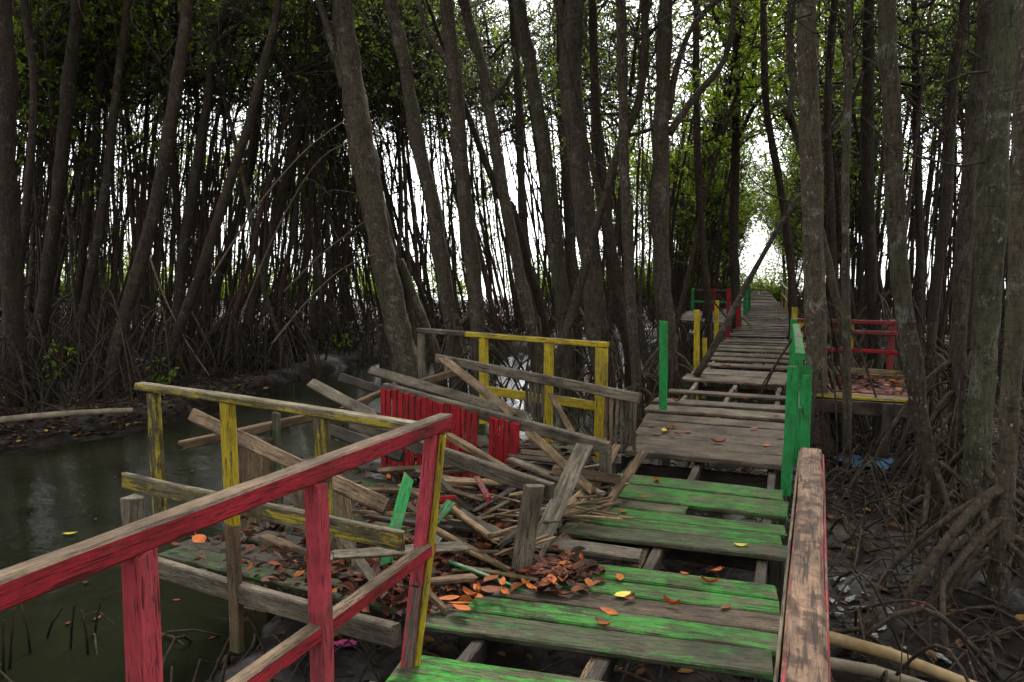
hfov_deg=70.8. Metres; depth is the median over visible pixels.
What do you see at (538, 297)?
mangrove tree
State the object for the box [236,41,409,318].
mangrove tree
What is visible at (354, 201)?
mangrove tree
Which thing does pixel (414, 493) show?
broken board
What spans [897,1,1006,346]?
mangrove tree
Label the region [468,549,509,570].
broken board
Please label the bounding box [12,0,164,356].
mangrove tree
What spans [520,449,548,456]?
broken board
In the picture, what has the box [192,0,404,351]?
mangrove tree
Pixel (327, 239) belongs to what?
mangrove tree
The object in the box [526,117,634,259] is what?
mangrove tree
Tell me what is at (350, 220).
mangrove tree
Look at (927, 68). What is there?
mangrove tree
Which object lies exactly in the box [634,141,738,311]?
mangrove tree
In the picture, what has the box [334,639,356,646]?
plastic wrapper
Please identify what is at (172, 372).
mangrove seedling
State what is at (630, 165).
mangrove tree
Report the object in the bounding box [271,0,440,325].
mangrove tree
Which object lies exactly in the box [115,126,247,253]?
mangrove tree
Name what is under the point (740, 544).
fallen leaf
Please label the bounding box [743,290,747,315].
post
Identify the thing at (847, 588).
plastic rubbish
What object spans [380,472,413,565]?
broken board
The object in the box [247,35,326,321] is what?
mangrove tree
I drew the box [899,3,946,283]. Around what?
mangrove tree
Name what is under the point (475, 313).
mangrove tree
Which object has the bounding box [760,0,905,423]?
mangrove tree
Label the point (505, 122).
mangrove tree
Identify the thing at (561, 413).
broken board
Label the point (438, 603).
broken board
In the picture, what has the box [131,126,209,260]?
mangrove tree
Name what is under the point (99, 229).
mangrove tree
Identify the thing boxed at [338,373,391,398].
broken board
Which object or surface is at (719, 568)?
fallen leaf
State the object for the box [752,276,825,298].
shrub
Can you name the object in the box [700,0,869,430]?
mangrove tree
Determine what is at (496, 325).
mangrove tree
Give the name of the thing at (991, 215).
mangrove tree
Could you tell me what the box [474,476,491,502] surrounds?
broken board
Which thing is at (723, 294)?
mangrove tree
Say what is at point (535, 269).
shrub
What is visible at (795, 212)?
mangrove tree
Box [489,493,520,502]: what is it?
splinter
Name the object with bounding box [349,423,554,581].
broken railing
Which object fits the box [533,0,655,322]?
mangrove tree
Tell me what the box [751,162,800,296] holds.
mangrove tree
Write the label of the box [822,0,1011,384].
mangrove tree
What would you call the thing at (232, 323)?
mangrove tree
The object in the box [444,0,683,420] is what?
mangrove tree
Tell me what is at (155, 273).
fallen branch
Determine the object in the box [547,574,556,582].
fallen leaf
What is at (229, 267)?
mangrove tree
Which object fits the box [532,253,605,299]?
shrub
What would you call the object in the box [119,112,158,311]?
mangrove tree
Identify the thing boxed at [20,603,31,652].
mangrove shoot
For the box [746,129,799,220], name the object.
mangrove tree
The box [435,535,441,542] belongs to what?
broken board
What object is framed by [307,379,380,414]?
broken board
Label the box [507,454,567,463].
broken board
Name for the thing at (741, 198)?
mangrove tree
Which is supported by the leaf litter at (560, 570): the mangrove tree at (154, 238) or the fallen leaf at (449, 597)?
the fallen leaf at (449, 597)
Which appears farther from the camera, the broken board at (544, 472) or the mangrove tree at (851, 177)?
the mangrove tree at (851, 177)
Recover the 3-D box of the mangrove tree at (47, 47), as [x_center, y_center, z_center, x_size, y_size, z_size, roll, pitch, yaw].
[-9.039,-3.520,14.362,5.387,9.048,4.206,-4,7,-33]
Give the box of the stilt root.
[918,529,976,568]
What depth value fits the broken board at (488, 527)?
4.13 m
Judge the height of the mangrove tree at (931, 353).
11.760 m
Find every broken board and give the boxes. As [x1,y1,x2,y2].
[177,415,312,449]
[188,408,391,514]
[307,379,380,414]
[329,423,406,462]
[330,541,471,559]
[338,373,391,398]
[338,383,402,410]
[338,538,388,602]
[340,509,453,519]
[363,514,452,531]
[367,366,528,418]
[368,488,449,494]
[376,463,459,472]
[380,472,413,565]
[380,515,477,533]
[398,484,512,539]
[407,503,468,542]
[409,370,456,388]
[409,573,477,586]
[412,468,487,486]
[419,476,507,485]
[429,590,448,614]
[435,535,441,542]
[436,527,506,572]
[437,499,454,525]
[438,357,516,415]
[439,495,455,504]
[440,485,490,501]
[440,519,463,522]
[441,477,474,511]
[442,461,547,473]
[446,433,549,500]
[447,559,532,593]
[451,505,501,543]
[451,568,491,571]
[461,508,514,544]
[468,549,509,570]
[470,487,517,512]
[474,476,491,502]
[484,451,557,466]
[487,525,516,538]
[495,509,545,548]
[504,489,591,566]
[506,457,606,497]
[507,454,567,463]
[519,446,556,449]
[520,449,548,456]
[524,431,596,493]
[533,443,592,557]
[544,521,583,557]
[548,393,574,431]
[549,465,620,484]
[580,449,647,540]
[592,443,620,486]
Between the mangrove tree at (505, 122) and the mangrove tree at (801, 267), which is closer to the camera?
the mangrove tree at (505, 122)
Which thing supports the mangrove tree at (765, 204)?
on the ground
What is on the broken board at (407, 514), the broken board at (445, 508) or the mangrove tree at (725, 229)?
the broken board at (445, 508)
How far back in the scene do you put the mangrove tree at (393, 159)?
34.08 m
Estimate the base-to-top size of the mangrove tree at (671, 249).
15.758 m
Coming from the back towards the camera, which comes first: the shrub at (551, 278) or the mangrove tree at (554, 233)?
the shrub at (551, 278)
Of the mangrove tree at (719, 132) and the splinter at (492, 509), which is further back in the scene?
the mangrove tree at (719, 132)
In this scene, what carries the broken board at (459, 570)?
on the leaf litter at (560, 570)
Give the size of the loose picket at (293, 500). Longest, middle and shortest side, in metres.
0.606 x 0.040 x 0.017 m
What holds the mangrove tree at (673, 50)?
on the ground
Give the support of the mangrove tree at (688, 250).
on the ground
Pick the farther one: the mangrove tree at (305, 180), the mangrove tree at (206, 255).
the mangrove tree at (305, 180)
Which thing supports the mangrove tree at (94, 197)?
on the ground
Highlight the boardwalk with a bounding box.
[370,290,792,681]
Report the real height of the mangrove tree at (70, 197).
12.060 m
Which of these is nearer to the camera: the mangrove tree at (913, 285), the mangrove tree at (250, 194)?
the mangrove tree at (913, 285)
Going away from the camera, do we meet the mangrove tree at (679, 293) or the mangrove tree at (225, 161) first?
the mangrove tree at (225, 161)
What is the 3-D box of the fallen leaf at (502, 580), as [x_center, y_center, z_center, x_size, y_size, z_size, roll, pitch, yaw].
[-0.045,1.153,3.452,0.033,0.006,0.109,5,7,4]
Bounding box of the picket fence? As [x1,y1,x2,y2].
[381,383,612,496]
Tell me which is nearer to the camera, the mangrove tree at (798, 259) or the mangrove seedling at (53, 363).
the mangrove seedling at (53, 363)
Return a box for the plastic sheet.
[834,455,898,468]
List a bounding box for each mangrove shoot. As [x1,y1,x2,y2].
[1,619,4,676]
[8,607,15,668]
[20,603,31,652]
[46,607,62,636]
[69,604,75,648]
[81,609,88,654]
[93,601,101,636]
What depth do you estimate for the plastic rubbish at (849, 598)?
5.04 m
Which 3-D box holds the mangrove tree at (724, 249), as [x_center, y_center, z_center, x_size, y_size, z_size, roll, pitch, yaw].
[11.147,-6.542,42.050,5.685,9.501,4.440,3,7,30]
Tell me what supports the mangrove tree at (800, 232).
on the ground
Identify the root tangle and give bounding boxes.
[0,284,696,431]
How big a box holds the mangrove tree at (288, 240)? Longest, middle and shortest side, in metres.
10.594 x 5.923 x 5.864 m
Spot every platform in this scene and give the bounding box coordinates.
[120,412,595,648]
[681,311,747,349]
[811,366,910,459]
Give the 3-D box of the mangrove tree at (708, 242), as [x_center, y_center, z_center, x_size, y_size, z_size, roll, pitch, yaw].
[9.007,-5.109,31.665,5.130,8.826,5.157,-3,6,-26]
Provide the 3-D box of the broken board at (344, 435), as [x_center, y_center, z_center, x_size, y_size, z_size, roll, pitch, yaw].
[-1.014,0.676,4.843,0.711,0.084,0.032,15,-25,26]
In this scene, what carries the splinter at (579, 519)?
on the broken board at (573, 499)
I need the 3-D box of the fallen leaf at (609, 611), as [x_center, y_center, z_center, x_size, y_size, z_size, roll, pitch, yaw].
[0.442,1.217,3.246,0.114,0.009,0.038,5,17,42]
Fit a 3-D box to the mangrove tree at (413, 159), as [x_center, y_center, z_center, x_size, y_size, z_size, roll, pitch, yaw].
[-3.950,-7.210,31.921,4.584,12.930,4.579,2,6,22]
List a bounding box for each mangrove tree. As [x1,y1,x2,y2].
[0,0,66,347]
[0,0,132,398]
[0,0,146,413]
[12,0,143,350]
[12,0,155,344]
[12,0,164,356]
[12,0,198,371]
[13,0,135,191]
[13,6,78,163]
[16,0,112,182]
[16,0,192,352]
[17,5,89,270]
[17,24,157,328]
[17,65,90,342]
[18,0,235,362]
[20,3,230,339]
[20,83,121,305]
[23,28,197,317]
[26,0,174,381]
[29,0,141,363]
[33,0,164,346]
[33,3,155,349]
[41,0,279,360]
[42,172,107,276]
[53,0,173,378]
[63,0,292,409]
[63,167,129,273]
[69,35,198,290]
[72,82,158,323]
[72,96,156,301]
[74,109,135,306]
[77,1,269,354]
[78,25,192,328]
[80,47,227,331]
[83,0,261,357]
[86,3,192,342]
[90,89,218,313]
[102,37,219,325]
[104,0,364,381]
[105,96,192,300]
[109,26,247,332]
[114,0,294,347]
[114,2,258,346]
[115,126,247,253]
[117,87,170,315]
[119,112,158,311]
[121,0,381,394]
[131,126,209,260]
[133,0,294,344]
[138,2,292,335]
[139,40,288,318]
[148,0,330,376]
[149,29,265,309]
[151,0,387,363]
[151,120,223,280]
[164,0,428,363]
[178,0,414,353]
[179,0,448,377]
[183,118,282,290]
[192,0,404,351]
[197,0,402,375]
[199,0,467,369]
[206,112,290,295]
[209,0,446,351]
[213,0,448,387]
[213,33,362,319]
[214,5,388,330]
[214,115,300,274]
[215,55,277,318]
[232,0,447,340]
[235,8,383,331]
[235,17,339,317]
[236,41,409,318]
[242,0,459,347]
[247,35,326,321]
[253,191,330,293]
[262,86,381,325]
[263,121,366,264]
[268,11,390,323]
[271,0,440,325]
[271,0,500,345]
[274,68,378,316]
[286,119,349,289]
[294,0,428,225]
[298,99,418,313]
[301,0,432,390]
[302,155,413,286]
[305,2,433,325]
[306,0,525,367]
[320,0,506,358]
[324,119,438,311]
[333,2,470,346]
[334,6,470,326]
[337,0,479,329]
[337,100,439,318]
[349,91,408,309]
[350,35,435,313]
[357,0,514,349]
[359,0,591,379]
[361,0,540,334]
[366,0,538,403]
[373,105,427,308]
[375,0,489,395]
[375,81,443,305]
[385,0,532,315]
[387,18,449,317]
[389,0,514,342]
[393,27,504,320]
[402,0,503,330]
[408,0,542,326]
[410,0,550,286]
[413,74,512,311]
[414,22,514,312]
[420,0,615,409]
[422,0,557,331]
[422,0,585,393]
[431,0,559,327]
[438,139,517,256]
[440,0,538,317]
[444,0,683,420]
[444,7,478,303]
[446,25,579,256]
[447,131,528,297]
[454,0,588,371]
[457,8,580,299]
[464,14,551,310]
[469,6,603,322]
[470,1,557,313]
[471,0,594,371]
[487,0,764,396]
[488,5,614,305]
[494,0,615,316]
[503,0,651,330]
[504,12,616,320]
[505,28,615,179]
[509,0,671,334]
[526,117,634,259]
[530,0,654,319]
[532,10,654,310]
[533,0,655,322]
[536,0,736,422]
[544,6,678,324]
[549,0,694,430]
[557,0,629,424]
[563,94,652,302]
[576,111,652,252]
[577,116,647,272]
[582,0,690,312]
[583,0,658,405]
[583,1,715,339]
[584,0,781,427]
[599,1,710,309]
[600,0,742,318]
[604,1,786,320]
[604,124,672,305]
[616,0,822,371]
[618,135,675,255]
[626,0,880,463]
[631,110,675,253]
[632,0,824,327]
[633,141,679,300]
[634,1,787,362]
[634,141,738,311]
[639,132,740,299]
[640,73,728,298]
[640,88,773,278]
[644,134,717,313]
[644,174,692,304]
[647,75,766,321]
[647,142,723,311]
[647,148,758,312]
[648,0,759,371]
[652,0,855,346]
[652,157,796,311]
[653,3,822,308]
[654,0,798,311]
[670,94,764,329]
[670,130,771,308]
[674,218,755,279]
[675,0,1023,542]
[676,202,743,309]
[692,0,824,364]
[697,153,771,304]
[699,0,960,354]
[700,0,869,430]
[703,0,976,469]
[717,162,768,307]
[719,0,975,368]
[720,149,768,278]
[721,111,762,271]
[721,154,766,298]
[722,173,764,248]
[725,172,770,297]
[726,182,775,294]
[737,0,922,423]
[739,67,938,341]
[740,1,958,340]
[742,7,838,239]
[743,18,923,332]
[744,203,801,284]
[746,122,801,283]
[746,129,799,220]
[747,136,800,303]
[747,148,854,315]
[750,152,802,310]
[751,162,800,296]
[752,0,1023,555]
[752,3,909,342]
[753,175,880,317]
[753,189,802,308]
[756,69,909,263]
[757,236,801,282]
[758,63,881,285]
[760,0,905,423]
[761,92,928,316]
[762,114,911,314]
[762,162,802,304]
[768,141,799,217]
[768,149,911,298]
[770,178,877,315]
[774,0,987,459]
[777,46,905,294]
[781,195,803,300]
[783,0,1010,403]
[797,168,803,306]
[816,7,875,301]
[819,0,1012,407]
[819,0,1023,507]
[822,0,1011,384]
[824,0,948,399]
[837,0,962,351]
[843,0,973,329]
[857,112,933,239]
[874,0,1011,346]
[874,1,961,317]
[879,0,1012,353]
[879,0,1023,657]
[880,17,933,311]
[884,7,963,333]
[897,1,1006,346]
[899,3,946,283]
[902,5,965,302]
[903,0,1012,343]
[903,5,1012,340]
[903,102,957,307]
[906,0,964,306]
[909,1,1023,400]
[921,12,1010,244]
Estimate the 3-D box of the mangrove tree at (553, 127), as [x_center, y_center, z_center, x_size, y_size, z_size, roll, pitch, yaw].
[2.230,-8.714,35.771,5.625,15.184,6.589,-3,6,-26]
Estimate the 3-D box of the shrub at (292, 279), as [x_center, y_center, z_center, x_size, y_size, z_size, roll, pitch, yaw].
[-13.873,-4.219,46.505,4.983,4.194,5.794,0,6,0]
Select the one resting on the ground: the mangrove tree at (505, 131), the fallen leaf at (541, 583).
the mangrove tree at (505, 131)
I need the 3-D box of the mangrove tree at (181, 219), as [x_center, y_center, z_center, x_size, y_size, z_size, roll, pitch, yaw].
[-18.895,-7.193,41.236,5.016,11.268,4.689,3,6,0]
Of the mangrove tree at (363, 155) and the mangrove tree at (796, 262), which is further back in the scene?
the mangrove tree at (796, 262)
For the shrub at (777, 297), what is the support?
on the ground
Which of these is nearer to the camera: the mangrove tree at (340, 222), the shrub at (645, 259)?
the mangrove tree at (340, 222)
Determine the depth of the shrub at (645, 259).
48.76 m
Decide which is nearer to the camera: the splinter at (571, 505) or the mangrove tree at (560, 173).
the splinter at (571, 505)
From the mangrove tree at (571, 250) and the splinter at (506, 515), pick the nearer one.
the splinter at (506, 515)
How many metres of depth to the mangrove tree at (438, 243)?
13.11 m
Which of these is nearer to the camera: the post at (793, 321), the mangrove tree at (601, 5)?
the post at (793, 321)
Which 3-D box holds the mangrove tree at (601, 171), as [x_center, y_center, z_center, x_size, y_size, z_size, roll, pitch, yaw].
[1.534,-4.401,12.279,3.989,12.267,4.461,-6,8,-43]
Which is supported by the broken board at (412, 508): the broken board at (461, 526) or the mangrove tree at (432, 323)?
the broken board at (461, 526)
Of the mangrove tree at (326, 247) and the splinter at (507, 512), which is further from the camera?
the mangrove tree at (326, 247)
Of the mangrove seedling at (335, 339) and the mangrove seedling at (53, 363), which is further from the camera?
the mangrove seedling at (335, 339)
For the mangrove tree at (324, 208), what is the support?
on the ground
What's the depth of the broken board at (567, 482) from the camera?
4.29 m
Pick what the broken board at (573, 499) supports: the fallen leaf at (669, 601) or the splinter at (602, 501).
the splinter at (602, 501)
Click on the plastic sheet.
(886, 466)
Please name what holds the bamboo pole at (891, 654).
on the ground
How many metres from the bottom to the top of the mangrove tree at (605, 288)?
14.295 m
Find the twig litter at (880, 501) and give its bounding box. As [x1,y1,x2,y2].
[0,363,1023,681]
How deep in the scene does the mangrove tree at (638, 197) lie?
51.86 m
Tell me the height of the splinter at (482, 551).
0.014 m
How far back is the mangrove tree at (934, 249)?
39.10 m
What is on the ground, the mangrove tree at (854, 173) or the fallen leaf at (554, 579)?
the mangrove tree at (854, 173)
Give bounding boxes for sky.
[16,0,1011,268]
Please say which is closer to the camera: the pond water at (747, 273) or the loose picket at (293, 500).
the loose picket at (293, 500)
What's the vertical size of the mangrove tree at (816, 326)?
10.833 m
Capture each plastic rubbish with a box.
[829,612,843,615]
[838,584,849,591]
[845,595,855,601]
[933,651,952,664]
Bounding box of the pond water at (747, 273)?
[24,269,949,299]
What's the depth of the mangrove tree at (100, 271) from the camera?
18.25 m
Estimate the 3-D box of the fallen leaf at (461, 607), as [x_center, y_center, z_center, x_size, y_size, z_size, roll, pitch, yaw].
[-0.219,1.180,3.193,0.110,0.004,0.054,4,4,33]
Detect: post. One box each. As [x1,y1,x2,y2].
[659,320,667,459]
[693,309,699,399]
[702,338,706,397]
[714,300,718,337]
[726,288,730,352]
[736,304,739,327]
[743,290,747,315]
[748,286,750,310]
[789,318,796,365]
[791,307,797,318]
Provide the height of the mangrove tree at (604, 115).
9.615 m
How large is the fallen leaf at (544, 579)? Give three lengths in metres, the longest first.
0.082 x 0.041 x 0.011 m
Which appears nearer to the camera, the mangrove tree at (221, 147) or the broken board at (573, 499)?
the broken board at (573, 499)
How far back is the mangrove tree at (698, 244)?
35.03 m
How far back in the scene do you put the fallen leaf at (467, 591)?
3.32 m
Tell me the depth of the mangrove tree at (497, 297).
34.86 m
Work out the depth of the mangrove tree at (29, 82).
13.76 m
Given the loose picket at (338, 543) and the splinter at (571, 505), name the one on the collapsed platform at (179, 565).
the loose picket at (338, 543)
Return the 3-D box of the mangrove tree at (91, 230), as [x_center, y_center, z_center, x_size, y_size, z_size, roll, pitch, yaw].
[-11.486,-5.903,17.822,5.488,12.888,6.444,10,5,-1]
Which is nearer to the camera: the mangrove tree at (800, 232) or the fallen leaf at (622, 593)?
the fallen leaf at (622, 593)
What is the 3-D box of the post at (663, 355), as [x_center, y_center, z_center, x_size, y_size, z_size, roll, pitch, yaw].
[1.659,0.542,7.904,0.089,1.542,0.076,1,6,21]
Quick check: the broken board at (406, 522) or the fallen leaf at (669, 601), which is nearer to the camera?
the fallen leaf at (669, 601)
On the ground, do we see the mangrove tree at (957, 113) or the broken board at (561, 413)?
the mangrove tree at (957, 113)
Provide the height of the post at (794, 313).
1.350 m
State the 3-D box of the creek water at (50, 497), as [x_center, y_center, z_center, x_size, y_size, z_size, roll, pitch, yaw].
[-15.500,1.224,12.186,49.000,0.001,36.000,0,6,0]
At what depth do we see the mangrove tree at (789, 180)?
27.57 m
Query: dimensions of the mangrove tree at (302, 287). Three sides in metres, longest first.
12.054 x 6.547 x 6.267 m
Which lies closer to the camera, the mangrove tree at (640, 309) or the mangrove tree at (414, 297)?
the mangrove tree at (414, 297)
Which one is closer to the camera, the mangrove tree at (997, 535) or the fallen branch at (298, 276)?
the mangrove tree at (997, 535)
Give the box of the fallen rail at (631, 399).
[435,354,641,451]
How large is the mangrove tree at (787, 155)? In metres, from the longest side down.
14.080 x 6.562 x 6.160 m
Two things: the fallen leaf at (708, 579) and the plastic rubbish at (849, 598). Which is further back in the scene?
the plastic rubbish at (849, 598)
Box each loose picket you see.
[281,466,302,532]
[293,491,305,537]
[298,489,305,538]
[332,491,350,564]
[333,511,342,549]
[336,493,345,518]
[343,496,356,566]
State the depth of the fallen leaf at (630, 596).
3.38 m
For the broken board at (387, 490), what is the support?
on the leaf litter at (560, 570)
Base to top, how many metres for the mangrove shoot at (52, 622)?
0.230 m
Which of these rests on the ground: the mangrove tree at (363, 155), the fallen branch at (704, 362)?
the mangrove tree at (363, 155)
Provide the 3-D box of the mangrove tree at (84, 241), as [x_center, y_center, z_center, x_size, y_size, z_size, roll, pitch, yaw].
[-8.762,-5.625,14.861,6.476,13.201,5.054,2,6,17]
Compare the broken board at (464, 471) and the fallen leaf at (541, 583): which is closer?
the fallen leaf at (541, 583)
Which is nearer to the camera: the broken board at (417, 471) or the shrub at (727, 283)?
the broken board at (417, 471)
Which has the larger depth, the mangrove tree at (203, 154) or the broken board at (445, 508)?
the mangrove tree at (203, 154)
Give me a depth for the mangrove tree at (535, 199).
34.34 m
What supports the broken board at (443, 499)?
on the collapsed platform at (179, 565)
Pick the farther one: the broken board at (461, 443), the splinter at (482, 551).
the broken board at (461, 443)
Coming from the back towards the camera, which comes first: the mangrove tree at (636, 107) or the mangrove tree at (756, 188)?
the mangrove tree at (756, 188)
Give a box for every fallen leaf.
[192,533,205,542]
[439,595,459,599]
[453,604,469,609]
[463,586,476,595]
[476,580,480,593]
[476,585,502,591]
[499,576,505,585]
[501,586,508,594]
[526,581,536,589]
[534,581,551,585]
[542,576,551,581]
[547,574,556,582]
[548,589,572,594]
[595,617,611,626]
[600,607,620,614]
[613,591,630,596]
[623,593,635,599]
[663,594,682,606]
[698,575,718,581]
[710,438,725,442]
[711,566,723,571]
[734,543,747,545]
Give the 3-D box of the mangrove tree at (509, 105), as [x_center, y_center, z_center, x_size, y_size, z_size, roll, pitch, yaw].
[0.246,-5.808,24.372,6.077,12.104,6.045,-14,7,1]
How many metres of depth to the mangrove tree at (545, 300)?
34.45 m
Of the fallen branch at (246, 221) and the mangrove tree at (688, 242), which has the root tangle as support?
the fallen branch at (246, 221)
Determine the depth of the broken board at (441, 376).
6.52 m
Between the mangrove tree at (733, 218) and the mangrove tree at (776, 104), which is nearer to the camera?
the mangrove tree at (733, 218)
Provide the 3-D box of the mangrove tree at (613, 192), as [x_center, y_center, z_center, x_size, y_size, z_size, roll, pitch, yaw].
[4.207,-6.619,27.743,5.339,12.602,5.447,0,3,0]
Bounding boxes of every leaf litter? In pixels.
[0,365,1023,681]
[171,369,906,619]
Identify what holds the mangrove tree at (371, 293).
on the ground
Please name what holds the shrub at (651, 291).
on the ground
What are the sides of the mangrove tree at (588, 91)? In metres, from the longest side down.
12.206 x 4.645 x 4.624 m
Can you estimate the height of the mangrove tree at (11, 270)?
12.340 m
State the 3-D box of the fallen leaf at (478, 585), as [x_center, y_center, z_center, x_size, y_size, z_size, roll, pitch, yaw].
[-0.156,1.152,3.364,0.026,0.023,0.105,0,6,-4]
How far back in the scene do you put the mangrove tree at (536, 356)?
13.52 m
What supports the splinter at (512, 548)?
on the leaf litter at (560, 570)
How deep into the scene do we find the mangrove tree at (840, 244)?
32.42 m
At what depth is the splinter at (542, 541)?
3.90 m
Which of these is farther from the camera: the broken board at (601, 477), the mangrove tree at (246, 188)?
the mangrove tree at (246, 188)
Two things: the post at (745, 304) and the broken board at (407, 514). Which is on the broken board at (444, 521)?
the broken board at (407, 514)
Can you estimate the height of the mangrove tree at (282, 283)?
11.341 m
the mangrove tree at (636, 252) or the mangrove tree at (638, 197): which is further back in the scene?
the mangrove tree at (638, 197)
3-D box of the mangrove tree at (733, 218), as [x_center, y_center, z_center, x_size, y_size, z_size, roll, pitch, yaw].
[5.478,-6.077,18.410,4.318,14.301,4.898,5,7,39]
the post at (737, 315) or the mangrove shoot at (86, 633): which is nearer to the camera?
the mangrove shoot at (86, 633)
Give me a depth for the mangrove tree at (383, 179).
21.26 m
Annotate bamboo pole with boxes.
[0,407,132,423]
[829,631,976,681]
[830,657,926,681]
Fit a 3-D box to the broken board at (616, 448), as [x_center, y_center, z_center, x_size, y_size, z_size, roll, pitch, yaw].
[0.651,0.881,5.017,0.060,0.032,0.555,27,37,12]
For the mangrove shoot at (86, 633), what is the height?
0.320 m
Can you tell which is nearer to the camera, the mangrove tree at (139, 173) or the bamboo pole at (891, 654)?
the bamboo pole at (891, 654)
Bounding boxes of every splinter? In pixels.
[450,484,474,488]
[451,550,499,553]
[466,565,538,581]
[472,512,513,519]
[476,500,509,517]
[480,509,519,519]
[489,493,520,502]
[489,513,518,517]
[491,491,522,497]
[493,534,550,556]
[497,508,519,513]
[501,519,517,522]
[501,536,556,555]
[508,494,521,496]
[516,503,577,523]
[538,520,562,522]
[562,514,622,520]
[562,517,591,522]
[563,509,579,515]
[569,501,621,516]
[572,506,619,515]
[573,482,628,491]
[576,495,595,498]
[576,496,612,504]
[578,500,609,505]
[583,512,633,519]
[584,464,598,467]
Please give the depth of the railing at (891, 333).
10.38 m
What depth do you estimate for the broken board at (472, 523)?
4.01 m
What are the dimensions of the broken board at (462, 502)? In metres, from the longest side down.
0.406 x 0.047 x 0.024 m
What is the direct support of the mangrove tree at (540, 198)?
on the ground
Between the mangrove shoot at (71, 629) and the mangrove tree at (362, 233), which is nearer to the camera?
the mangrove shoot at (71, 629)
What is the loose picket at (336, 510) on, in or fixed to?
on the collapsed platform at (179, 565)
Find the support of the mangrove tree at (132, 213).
on the ground
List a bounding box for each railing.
[0,413,451,681]
[121,382,415,652]
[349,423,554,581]
[416,328,609,460]
[691,288,742,311]
[773,447,830,681]
[780,282,787,311]
[780,324,811,496]
[797,318,897,376]
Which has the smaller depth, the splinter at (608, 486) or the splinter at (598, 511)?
the splinter at (598, 511)
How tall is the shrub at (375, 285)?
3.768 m
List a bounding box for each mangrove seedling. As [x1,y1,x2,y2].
[42,343,77,396]
[145,356,178,395]
[332,332,351,355]
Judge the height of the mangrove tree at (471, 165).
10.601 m
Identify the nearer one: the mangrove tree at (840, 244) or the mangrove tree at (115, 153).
the mangrove tree at (115, 153)
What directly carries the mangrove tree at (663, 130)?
on the ground
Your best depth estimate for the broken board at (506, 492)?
4.64 m
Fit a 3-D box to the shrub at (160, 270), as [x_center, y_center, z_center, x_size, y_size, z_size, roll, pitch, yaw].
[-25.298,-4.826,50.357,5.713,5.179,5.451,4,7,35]
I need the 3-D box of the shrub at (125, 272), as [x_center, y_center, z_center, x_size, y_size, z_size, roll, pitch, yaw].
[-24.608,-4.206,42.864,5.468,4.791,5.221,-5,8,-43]
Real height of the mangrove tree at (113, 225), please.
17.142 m
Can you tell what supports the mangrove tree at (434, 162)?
on the ground
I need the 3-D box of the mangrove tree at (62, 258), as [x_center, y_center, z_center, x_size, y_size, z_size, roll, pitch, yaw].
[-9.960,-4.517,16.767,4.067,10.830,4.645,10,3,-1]
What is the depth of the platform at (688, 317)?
21.59 m
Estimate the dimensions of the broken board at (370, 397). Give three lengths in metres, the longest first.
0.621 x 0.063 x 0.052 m
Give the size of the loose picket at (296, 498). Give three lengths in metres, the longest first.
0.591 x 0.039 x 0.018 m
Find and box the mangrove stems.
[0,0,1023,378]
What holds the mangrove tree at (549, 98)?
on the ground
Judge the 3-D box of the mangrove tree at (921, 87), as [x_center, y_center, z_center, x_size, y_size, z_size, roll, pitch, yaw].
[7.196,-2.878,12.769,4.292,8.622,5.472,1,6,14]
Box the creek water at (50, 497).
[0,339,751,681]
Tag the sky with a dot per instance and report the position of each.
(533, 250)
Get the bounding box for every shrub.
[25,232,75,299]
[61,243,130,301]
[107,239,168,298]
[126,235,176,299]
[210,239,280,302]
[232,259,310,302]
[269,254,325,300]
[336,266,374,300]
[354,253,435,300]
[361,275,434,297]
[423,239,487,301]
[496,249,552,292]
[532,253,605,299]
[550,249,634,296]
[604,245,653,296]
[621,256,688,302]
[634,236,652,281]
[673,270,756,297]
[684,252,746,293]
[728,265,787,293]
[740,254,803,301]
[741,265,800,291]
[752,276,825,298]
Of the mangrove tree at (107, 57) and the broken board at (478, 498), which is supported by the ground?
the mangrove tree at (107, 57)
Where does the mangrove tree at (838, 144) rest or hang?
on the ground
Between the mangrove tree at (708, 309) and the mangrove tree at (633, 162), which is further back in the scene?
the mangrove tree at (633, 162)
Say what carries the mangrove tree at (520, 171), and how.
on the ground
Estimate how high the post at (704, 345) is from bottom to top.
0.985 m
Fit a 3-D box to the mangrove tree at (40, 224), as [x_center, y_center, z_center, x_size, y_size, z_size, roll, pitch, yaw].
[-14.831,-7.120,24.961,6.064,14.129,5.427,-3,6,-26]
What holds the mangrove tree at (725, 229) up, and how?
on the ground
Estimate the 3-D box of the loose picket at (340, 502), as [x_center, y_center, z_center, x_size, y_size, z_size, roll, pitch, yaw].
[-0.921,1.006,4.009,0.036,0.017,0.530,-20,52,-9]
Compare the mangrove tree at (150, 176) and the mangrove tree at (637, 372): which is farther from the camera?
the mangrove tree at (150, 176)
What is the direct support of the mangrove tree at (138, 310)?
on the ground
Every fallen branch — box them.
[149,256,209,375]
[209,120,345,279]
[239,139,351,319]
[271,254,374,343]
[283,214,375,291]
[693,173,800,376]
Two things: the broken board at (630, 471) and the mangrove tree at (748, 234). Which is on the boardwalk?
the broken board at (630, 471)
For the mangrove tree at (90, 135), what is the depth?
25.65 m
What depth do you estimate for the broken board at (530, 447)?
5.99 m
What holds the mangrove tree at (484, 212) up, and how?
on the ground
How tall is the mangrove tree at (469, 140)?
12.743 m
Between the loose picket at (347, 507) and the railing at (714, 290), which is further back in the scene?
the railing at (714, 290)
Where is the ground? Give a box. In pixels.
[0,299,1023,681]
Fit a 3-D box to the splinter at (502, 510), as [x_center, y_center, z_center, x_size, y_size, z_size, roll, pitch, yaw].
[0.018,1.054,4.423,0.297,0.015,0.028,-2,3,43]
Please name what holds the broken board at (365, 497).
on the collapsed platform at (179, 565)
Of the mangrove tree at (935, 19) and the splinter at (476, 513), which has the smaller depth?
the splinter at (476, 513)

